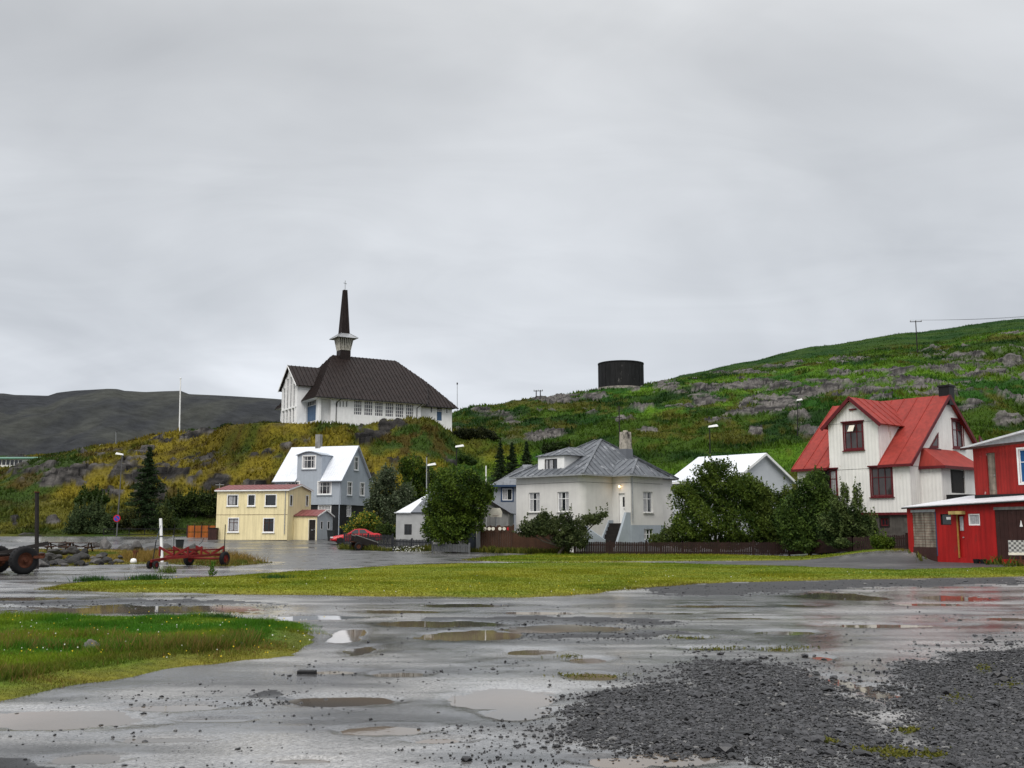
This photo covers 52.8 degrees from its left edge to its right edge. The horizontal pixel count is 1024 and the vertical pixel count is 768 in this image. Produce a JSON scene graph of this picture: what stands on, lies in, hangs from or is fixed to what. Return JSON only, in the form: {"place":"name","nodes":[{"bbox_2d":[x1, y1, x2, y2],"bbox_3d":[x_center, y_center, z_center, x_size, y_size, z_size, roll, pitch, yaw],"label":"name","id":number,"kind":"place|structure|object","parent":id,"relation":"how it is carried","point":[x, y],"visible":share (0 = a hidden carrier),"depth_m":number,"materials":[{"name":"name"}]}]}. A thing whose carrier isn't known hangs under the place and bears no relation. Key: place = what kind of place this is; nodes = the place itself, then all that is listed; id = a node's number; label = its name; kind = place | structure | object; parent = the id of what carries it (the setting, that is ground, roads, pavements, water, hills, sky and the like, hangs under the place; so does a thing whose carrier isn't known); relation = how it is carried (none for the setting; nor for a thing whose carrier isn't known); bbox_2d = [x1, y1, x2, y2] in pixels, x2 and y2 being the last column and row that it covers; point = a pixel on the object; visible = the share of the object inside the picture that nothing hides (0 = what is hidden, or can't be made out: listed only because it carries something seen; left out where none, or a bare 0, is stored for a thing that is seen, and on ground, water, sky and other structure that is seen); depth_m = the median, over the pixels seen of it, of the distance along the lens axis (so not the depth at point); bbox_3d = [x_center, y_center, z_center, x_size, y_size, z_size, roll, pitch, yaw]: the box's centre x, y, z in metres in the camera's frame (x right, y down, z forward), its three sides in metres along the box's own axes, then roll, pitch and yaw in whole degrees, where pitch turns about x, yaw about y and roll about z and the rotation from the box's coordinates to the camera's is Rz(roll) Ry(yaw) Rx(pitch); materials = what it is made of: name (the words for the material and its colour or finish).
{"place":"outdoors","nodes":[
{"label":"outdoors","id":0,"kind":"place"},
{"bbox_2d":[0,389,281,455],"bbox_3d":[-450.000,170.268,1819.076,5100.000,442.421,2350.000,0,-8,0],"label":"mountain","id":1,"kind":"structure","parent":0,"point":[55,422],"depth_m":1871.52,"materials":[{"name":"grey stone"}]},
{"bbox_2d":[0,537,477,568],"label":"road","id":2,"kind":"structure","parent":0,"point":[323,553],"depth_m":73.66,"materials":[{"name":"grey asphalt"}]},
{"bbox_2d":[186,524,215,537],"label":"panel fence","id":3,"kind":"object","parent":2,"relation":"on","point":[194,531],"visible":0.56,"depth_m":101.94,"materials":[{"name":"orange wood"}]},
{"bbox_2d":[208,528,218,539],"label":"storage box","id":4,"kind":"object","parent":2,"relation":"on","point":[212,533],"visible":0.89,"depth_m":97.15,"materials":[{"name":"brown wood"}]},
{"bbox_2d":[214,484,334,540],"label":"yellow house","id":5,"kind":"structure","parent":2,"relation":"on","point":[277,512],"depth_m":97.23,"materials":[{"name":"wood"}]},
{"bbox_2d":[226,494,238,506],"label":"window","id":6,"kind":"structure","parent":5,"relation":"in","point":[232,499],"depth_m":97.83,"materials":[{"name":"paint"}]},
{"bbox_2d":[226,518,238,532],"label":"window","id":7,"kind":"structure","parent":5,"relation":"in","point":[233,524],"depth_m":97.47,"materials":[{"name":"white glass"}]},
{"bbox_2d":[262,518,274,532],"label":"window","id":8,"kind":"structure","parent":5,"relation":"in","point":[268,523],"depth_m":96.59,"materials":[{"name":"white glass"}]},
{"bbox_2d":[264,494,276,506],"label":"window","id":9,"kind":"structure","parent":5,"relation":"in","point":[270,499],"depth_m":96.88,"materials":[{"name":"paint"}]},
{"bbox_2d":[308,519,315,539],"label":"door","id":10,"kind":"structure","parent":5,"relation":"in","point":[312,525],"depth_m":96.92,"materials":[{"name":"paint"}]},
{"bbox_2d":[330,529,380,544],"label":"parked car","id":11,"kind":"object","parent":2,"relation":"on","point":[337,539],"visible":0.6,"depth_m":90.85,"materials":[{"name":"red paint"}]},
{"bbox_2d":[350,534,377,549],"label":"cart","id":12,"kind":"object","parent":2,"relation":"on","point":[358,542],"visible":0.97,"depth_m":82.50,"materials":[{"name":"metal"}]},
{"bbox_2d":[343,533,393,546],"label":"picket fence","id":13,"kind":"object","parent":2,"relation":"on","point":[347,537],"visible":0.7,"depth_m":85.25,"materials":[{"name":"grey wood"}]},
{"bbox_2d":[0,536,1023,767],"bbox_3d":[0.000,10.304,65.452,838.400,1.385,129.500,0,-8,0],"label":"gravel lot","id":14,"kind":"structure","parent":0,"point":[265,736],"depth_m":13.56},
{"bbox_2d":[0,541,48,573],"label":"old trailer","id":15,"kind":"object","parent":14,"relation":"on","point":[22,560],"visible":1,"depth_m":39.59,"materials":[{"name":"black rubber"}]},
{"bbox_2d":[34,492,39,568],"bbox_3d":[-20.977,6.547,45.486,0.430,3.581,0.247,0,-8,0],"label":"wooden post","id":16,"kind":"object","parent":14,"relation":"on","point":[37,519],"visible":0.83,"depth_m":45.49,"materials":[{"name":"paint"}]},
{"bbox_2d":[39,547,274,566],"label":"grass","id":17,"kind":"structure","parent":14,"relation":"on","point":[146,556],"depth_m":55.05,"materials":[{"name":"green plant"}]},
{"bbox_2d":[159,518,167,564],"bbox_3d":[-17.238,7.881,50.950,0.473,2.468,0.400,0,-8,0],"label":"white post","id":18,"kind":"object","parent":14,"relation":"on","point":[161,541],"visible":0.71,"depth_m":50.92,"materials":[{"name":"paint"}]},
{"bbox_2d":[0,610,331,701],"bbox_3d":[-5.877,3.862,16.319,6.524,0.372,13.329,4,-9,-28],"label":"grass","id":19,"kind":"structure","parent":14,"relation":"on","point":[115,642],"depth_m":14.36,"materials":[{"name":"green plant"}]},
{"bbox_2d":[67,565,293,618],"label":"tall grass","id":20,"kind":"structure","parent":14,"relation":"on","point":[147,576],"depth_m":34.05,"materials":[{"name":"green plant"}]},
{"bbox_2d":[146,524,229,568],"bbox_3d":[-15.077,7.474,47.650,2.200,1.960,4.916,-3,-9,19],"label":"trailer","id":21,"kind":"object","parent":14,"relation":"on","point":[188,556],"visible":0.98,"depth_m":47.76,"materials":[{"name":"red paint"}]},
{"bbox_2d":[392,538,431,550],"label":"picket fence","id":22,"kind":"object","parent":14,"relation":"on","point":[411,541],"visible":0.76,"depth_m":80.14,"materials":[{"name":"grey wood"}]},
{"bbox_2d":[431,542,469,552],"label":"picket fence","id":23,"kind":"object","parent":14,"relation":"on","point":[453,548],"visible":0.96,"depth_m":72.48,"materials":[{"name":"grey wood"}]},
{"bbox_2d":[336,543,573,553],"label":"weeds","id":24,"kind":"object","parent":14,"relation":"on","point":[487,549],"visible":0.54,"depth_m":73.22,"materials":[{"name":"green plant"}]},
{"bbox_2d":[490,508,501,526],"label":"basketball hoop","id":25,"kind":"object","parent":14,"relation":"on","point":[495,512],"visible":0.93,"depth_m":75.17,"materials":[{"name":"beige paint"}]},
{"bbox_2d":[480,525,513,549],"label":"board fence","id":26,"kind":"object","parent":14,"relation":"on","point":[485,538],"visible":0.86,"depth_m":73.68,"materials":[{"name":"brown wood"}]},
{"bbox_2d":[0,593,1023,767],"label":"puddle water","id":27,"kind":"structure","parent":14,"relation":"on","point":[514,704],"depth_m":10.87,"materials":[{"name":"grey liquid"}]},
{"bbox_2d":[3,578,1023,767],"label":"loose gravel","id":28,"kind":"structure","parent":14,"relation":"on","point":[978,725],"depth_m":9.36,"materials":[{"name":"grey gravel"}]},
{"bbox_2d":[36,561,1023,597],"bbox_3d":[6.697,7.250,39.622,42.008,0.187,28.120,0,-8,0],"label":"grass","id":29,"kind":"structure","parent":14,"relation":"on","point":[774,574],"depth_m":34.95,"materials":[{"name":"green plant"}]},
{"bbox_2d":[541,634,1022,759],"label":"moss","id":30,"kind":"object","parent":14,"relation":"on","point":[903,752],"visible":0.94,"depth_m":8.76,"materials":[{"name":"green plant"}]},
{"bbox_2d":[791,384,982,553],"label":"red roofed house","id":31,"kind":"structure","parent":14,"relation":"on","point":[894,457],"depth_m":66.38,"materials":[{"name":"white metal"}]},
{"bbox_2d":[821,467,837,497],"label":"window","id":32,"kind":"structure","parent":31,"relation":"in","point":[833,481],"depth_m":67.98,"materials":[{"name":"red paint"}]},
{"bbox_2d":[840,420,864,451],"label":"window","id":33,"kind":"structure","parent":31,"relation":"in","point":[853,440],"depth_m":67.10,"materials":[{"name":"red paint"}]},
{"bbox_2d":[867,465,894,497],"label":"window","id":34,"kind":"structure","parent":31,"relation":"in","point":[881,486],"depth_m":65.33,"materials":[{"name":"red paint"}]},
{"bbox_2d":[950,469,964,492],"bbox_3d":[28.044,6.138,64.955,1.811,1.458,0.100,7,-10,-40],"label":"window","id":35,"kind":"structure","parent":31,"relation":"in","point":[957,476],"depth_m":64.98,"materials":[{"name":"glass"}]},
{"bbox_2d":[951,418,964,449],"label":"window","id":36,"kind":"structure","parent":31,"relation":"in","point":[957,437],"depth_m":68.36,"materials":[{"name":"red paint"}]},
{"bbox_2d":[901,495,1023,563],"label":"red lean to shed","id":37,"kind":"object","parent":14,"relation":"on","point":[967,529],"visible":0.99,"depth_m":53.67,"materials":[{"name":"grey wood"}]},
{"bbox_2d":[912,512,925,546],"bbox_3d":[22.277,8.201,56.417,0.031,2.314,0.766,4,-9,-25],"label":"plank door","id":38,"kind":"structure","parent":37,"relation":"in","point":[920,541],"depth_m":56.43,"materials":[{"name":"beige paint"}]},
{"bbox_2d":[924,512,936,546],"bbox_3d":[22.614,8.100,55.703,0.031,2.314,0.766,4,-9,-25],"label":"plank door","id":39,"kind":"structure","parent":37,"relation":"in","point":[930,534],"depth_m":55.74,"materials":[{"name":"beige paint"}]},
{"bbox_2d":[959,515,965,556],"bbox_3d":[23.525,7.922,53.804,0.100,2.195,0.351,4,-9,-25],"label":"door","id":40,"kind":"structure","parent":37,"relation":"in","point":[961,517],"depth_m":53.83,"materials":[{"name":"wood"}]},
{"bbox_2d":[968,514,979,524],"bbox_3d":[23.868,6.991,53.183,0.055,0.599,0.724,4,-9,-25],"label":"window","id":41,"kind":"structure","parent":37,"relation":"in","point":[974,519],"depth_m":53.21,"materials":[{"name":"white paint"}]},
{"bbox_2d":[995,509,1023,559],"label":"brown double door","id":42,"kind":"structure","parent":37,"relation":"in","point":[1009,523],"depth_m":51.30,"materials":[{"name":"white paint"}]},
{"bbox_2d":[908,549,1023,566],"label":"weeds","id":43,"kind":"object","parent":14,"relation":"on","point":[998,562],"visible":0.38,"depth_m":50.55,"materials":[{"name":"green plant"}]},
{"bbox_2d":[960,430,1023,498],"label":"red warehouse","id":44,"kind":"structure","parent":14,"relation":"on","point":[998,462],"depth_m":54.98,"materials":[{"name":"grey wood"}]},
{"bbox_2d":[987,453,996,494],"bbox_3d":[25.843,4.817,55.454,0.100,2.224,0.511,4,-9,-28],"label":"door","id":45,"kind":"structure","parent":44,"relation":"in","point":[991,456],"depth_m":55.47,"materials":[{"name":"grey wood"}]},
{"bbox_2d":[1016,447,1023,484],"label":"shuttered window","id":46,"kind":"structure","parent":44,"relation":"in","point":[1020,457],"depth_m":53.95,"materials":[{"name":"white paint"}]},
{"bbox_2d":[1008,540,1023,565],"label":"grid panel stand","id":47,"kind":"object","parent":14,"relation":"on","point":[1015,547],"visible":0.92,"depth_m":49.39,"materials":[{"name":"beige paint"}]},
{"bbox_2d":[0,318,1023,536],"bbox_3d":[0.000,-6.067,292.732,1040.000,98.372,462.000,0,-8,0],"label":"hillside","id":48,"kind":"structure","parent":0,"point":[73,474],"depth_m":148.41,"materials":[{"name":"green plant"}]},
{"bbox_2d":[0,457,39,466],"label":"green roofed house","id":49,"kind":"structure","parent":48,"relation":"on","point":[6,461],"depth_m":225.68,"materials":[{"name":"white paint"}]},
{"bbox_2d":[62,494,115,533],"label":"slope bush","id":50,"kind":"object","parent":48,"relation":"on","point":[97,515],"visible":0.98,"depth_m":107.51,"materials":[{"name":"green plant"}]},
{"bbox_2d":[73,484,110,508],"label":"slope bush","id":51,"kind":"object","parent":48,"relation":"on","point":[88,494],"visible":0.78,"depth_m":117.09,"materials":[{"name":"green plant"}]},
{"bbox_2d":[113,452,123,536],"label":"street lamp","id":52,"kind":"object","parent":48,"relation":"on","point":[116,518],"visible":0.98,"depth_m":103.72,"materials":[{"name":"grey metal"}]},
{"bbox_2d":[112,507,142,530],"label":"slope bush","id":53,"kind":"object","parent":48,"relation":"on","point":[123,523],"visible":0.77,"depth_m":108.89,"materials":[{"name":"green plant"}]},
{"bbox_2d":[103,528,186,535],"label":"rail fence","id":54,"kind":"object","parent":48,"relation":"on","point":[143,534],"visible":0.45,"depth_m":105.85,"materials":[{"name":"black metal"}]},
{"bbox_2d":[112,446,180,532],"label":"conifer","id":55,"kind":"object","parent":48,"relation":"on","point":[147,506],"visible":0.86,"depth_m":110.84,"materials":[{"name":"green plant"}]},
{"bbox_2d":[154,498,180,533],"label":"slope bush","id":56,"kind":"object","parent":48,"relation":"on","point":[164,512],"visible":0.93,"depth_m":107.69,"materials":[{"name":"green plant"}]},
{"bbox_2d":[164,486,216,516],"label":"hedge","id":57,"kind":"object","parent":48,"relation":"on","point":[198,504],"visible":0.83,"depth_m":116.83,"materials":[{"name":"green plant"}]},
{"bbox_2d":[272,434,373,535],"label":"grey gabled house","id":58,"kind":"structure","parent":48,"relation":"on","point":[335,479],"depth_m":107.28,"materials":[{"name":"blue metal"}]},
{"bbox_2d":[301,455,316,469],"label":"window","id":59,"kind":"structure","parent":58,"relation":"in","point":[308,461],"depth_m":107.05,"materials":[{"name":"white paint"}]},
{"bbox_2d":[316,481,331,495],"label":"window","id":60,"kind":"structure","parent":58,"relation":"in","point":[323,488],"depth_m":106.14,"materials":[{"name":"white paint"}]},
{"bbox_2d":[339,507,380,532],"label":"flowering bush","id":61,"kind":"object","parent":48,"relation":"on","point":[369,521],"visible":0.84,"depth_m":96.52,"materials":[{"name":"green plant"}]},
{"bbox_2d":[275,281,458,430],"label":"church","id":62,"kind":"structure","parent":48,"relation":"on","point":[342,385],"depth_m":158.63,"materials":[{"name":"white paint"}]},
{"bbox_2d":[307,405,315,421],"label":"door","id":63,"kind":"structure","parent":62,"relation":"in","point":[311,416],"depth_m":154.47,"materials":[{"name":"blue paint"}]},
{"bbox_2d":[354,400,361,414],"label":"window","id":64,"kind":"structure","parent":62,"relation":"in","point":[357,404],"depth_m":154.28,"materials":[{"name":"white paint"}]},
{"bbox_2d":[364,401,372,415],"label":"window","id":65,"kind":"structure","parent":62,"relation":"in","point":[368,406],"depth_m":155.11,"materials":[{"name":"white paint"}]},
{"bbox_2d":[375,402,382,416],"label":"window","id":66,"kind":"structure","parent":62,"relation":"in","point":[378,405],"depth_m":156.02,"materials":[{"name":"white paint"}]},
{"bbox_2d":[385,403,393,416],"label":"window","id":67,"kind":"structure","parent":62,"relation":"in","point":[389,407],"depth_m":156.90,"materials":[{"name":"white paint"}]},
{"bbox_2d":[395,403,403,417],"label":"window","id":68,"kind":"structure","parent":62,"relation":"in","point":[399,408],"depth_m":157.75,"materials":[{"name":"white paint"}]},
{"bbox_2d":[374,520,395,541],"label":"garden bush","id":69,"kind":"object","parent":48,"relation":"on","point":[388,529],"visible":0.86,"depth_m":93.70,"materials":[{"name":"green plant"}]},
{"bbox_2d":[363,462,416,525],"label":"willow bush","id":70,"kind":"object","parent":48,"relation":"on","point":[381,501],"visible":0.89,"depth_m":100.14,"materials":[{"name":"green plant"}]},
{"bbox_2d":[394,495,434,546],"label":"grey shed","id":71,"kind":"structure","parent":48,"relation":"on","point":[409,519],"depth_m":82.97,"materials":[{"name":"paint"}]},
{"bbox_2d":[396,451,435,510],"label":"garden tree","id":72,"kind":"object","parent":48,"relation":"on","point":[409,471],"visible":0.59,"depth_m":105.17,"materials":[{"name":"green plant"}]},
{"bbox_2d":[419,460,497,552],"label":"garden tree","id":73,"kind":"object","parent":48,"relation":"on","point":[452,512],"visible":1,"depth_m":73.18,"materials":[{"name":"green plant"}]},
{"bbox_2d":[457,451,478,471],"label":"slope bush","id":74,"kind":"object","parent":48,"relation":"on","point":[467,460],"visible":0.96,"depth_m":125.71,"materials":[{"name":"green plant"}]},
{"bbox_2d":[435,500,515,549],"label":"boarded garage","id":75,"kind":"structure","parent":48,"relation":"on","point":[506,518],"depth_m":76.41,"materials":[{"name":"wood"}]},
{"bbox_2d":[451,426,501,439],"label":"slope bush","id":76,"kind":"object","parent":48,"relation":"on","point":[481,432],"visible":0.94,"depth_m":151.82,"materials":[{"name":"green plant"}]},
{"bbox_2d":[488,441,509,482],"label":"conifer","id":77,"kind":"object","parent":48,"relation":"on","point":[500,466],"visible":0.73,"depth_m":120.61,"materials":[{"name":"green plant"}]},
{"bbox_2d":[490,464,532,530],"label":"slate blue house","id":78,"kind":"structure","parent":48,"relation":"on","point":[505,494],"depth_m":87.74,"materials":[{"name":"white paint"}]},
{"bbox_2d":[501,487,513,501],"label":"window","id":79,"kind":"structure","parent":78,"relation":"in","point":[507,493],"depth_m":87.76,"materials":[{"name":"white paint"}]},
{"bbox_2d":[503,442,519,475],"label":"conifer","id":80,"kind":"object","parent":48,"relation":"on","point":[512,464],"visible":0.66,"depth_m":120.75,"materials":[{"name":"green plant"}]},
{"bbox_2d":[517,441,535,468],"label":"conifer","id":81,"kind":"object","parent":48,"relation":"on","point":[526,459],"visible":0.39,"depth_m":120.85,"materials":[{"name":"green plant"}]},
{"bbox_2d":[540,439,572,453],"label":"slope bush","id":82,"kind":"object","parent":48,"relation":"on","point":[548,448],"visible":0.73,"depth_m":121.77,"materials":[{"name":"green plant"}]},
{"bbox_2d":[597,360,643,389],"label":"water tank","id":83,"kind":"object","parent":48,"relation":"on","point":[619,373],"visible":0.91,"depth_m":244.03,"materials":[{"name":"black metal"}]},
{"bbox_2d":[672,453,795,543],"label":"white roofed house","id":84,"kind":"structure","parent":48,"relation":"on","point":[769,469],"depth_m":85.52,"materials":[{"name":"paint"}]},
{"bbox_2d":[744,472,793,553],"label":"garden tree","id":85,"kind":"object","parent":48,"relation":"on","point":[766,502],"visible":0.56,"depth_m":70.88,"materials":[{"name":"green plant"}]},
{"bbox_2d":[771,464,835,554],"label":"garden tree","id":86,"kind":"object","parent":48,"relation":"on","point":[804,508],"visible":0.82,"depth_m":66.97,"materials":[{"name":"green plant"}]},
{"bbox_2d":[816,475,880,551],"bbox_3d":[20.840,8.110,63.549,4.027,5.046,2.779,0,-8,0],"label":"garden tree","id":87,"kind":"object","parent":48,"relation":"on","point":[841,520],"visible":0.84,"depth_m":63.69,"materials":[{"name":"green plant"}]},
{"bbox_2d":[0,0,1023,411],"label":"sky","id":88,"kind":"structure","parent":0,"point":[510,200],"materials":[{"name":"grey"}]},
{"bbox_2d":[458,548,907,561],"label":"lawn ground","id":89,"kind":"structure","parent":0,"point":[666,559],"depth_m":57.80,"materials":[{"name":"green plant"}]},
{"bbox_2d":[513,532,569,551],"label":"board fence","id":90,"kind":"object","parent":89,"relation":"on","point":[524,541],"visible":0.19,"depth_m":72.42,"materials":[{"name":"brown wood"}]},
{"bbox_2d":[512,502,608,553],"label":"wind bent bush","id":91,"kind":"object","parent":89,"relation":"on","point":[560,527],"visible":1,"depth_m":69.58,"materials":[{"name":"green plant"}]},
{"bbox_2d":[586,528,605,551],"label":"parapet wall","id":92,"kind":"structure","parent":89,"relation":"on","point":[596,537],"depth_m":71.79,"materials":[{"name":"white concrete"}]},
{"bbox_2d":[646,522,677,546],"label":"garden bush","id":93,"kind":"object","parent":89,"relation":"on","point":[664,534],"visible":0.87,"depth_m":70.91,"materials":[{"name":"green plant"}]},
{"bbox_2d":[666,453,771,551],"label":"garden tree","id":94,"kind":"object","parent":89,"relation":"on","point":[725,505],"visible":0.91,"depth_m":70.89,"materials":[{"name":"green plant"}]},
{"bbox_2d":[574,533,908,554],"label":"picket fence","id":95,"kind":"object","parent":89,"relation":"on","point":[726,546],"visible":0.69,"depth_m":69.12,"materials":[{"name":"black wood"}]},
{"bbox_2d":[869,528,895,548],"bbox_3d":[21.689,9.200,60.276,1.574,1.574,1.029,0,-8,0],"label":"garden bush","id":96,"kind":"object","parent":89,"relation":"on","point":[881,542],"visible":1,"depth_m":60.11,"materials":[{"name":"green plant"}]},
{"label":"ground","id":97,"kind":"structure","parent":0,"visible":0},
{"bbox_2d":[508,406,678,551],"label":"concrete house","id":98,"kind":"structure","parent":97,"relation":"on","point":[627,485],"depth_m":75.97,"materials":[{"name":"white paint"}]},
{"bbox_2d":[528,492,539,512],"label":"window","id":99,"kind":"structure","parent":98,"relation":"in","point":[534,498],"depth_m":76.94,"materials":[{"name":"white paint"}]},
{"bbox_2d":[545,459,556,468],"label":"window","id":100,"kind":"structure","parent":98,"relation":"in","point":[549,463],"depth_m":77.12,"materials":[{"name":"paint"}]},
{"bbox_2d":[556,492,568,512],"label":"window","id":101,"kind":"structure","parent":98,"relation":"in","point":[563,497],"depth_m":74.95,"materials":[{"name":"white paint"}]},
{"bbox_2d":[620,493,624,522],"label":"door","id":102,"kind":"structure","parent":98,"relation":"in","point":[622,496],"depth_m":75.37,"materials":[{"name":"white paint"}]},
{"bbox_2d":[643,492,651,512],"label":"window","id":103,"kind":"structure","parent":98,"relation":"in","point":[647,496],"depth_m":76.36,"materials":[{"name":"white paint"}]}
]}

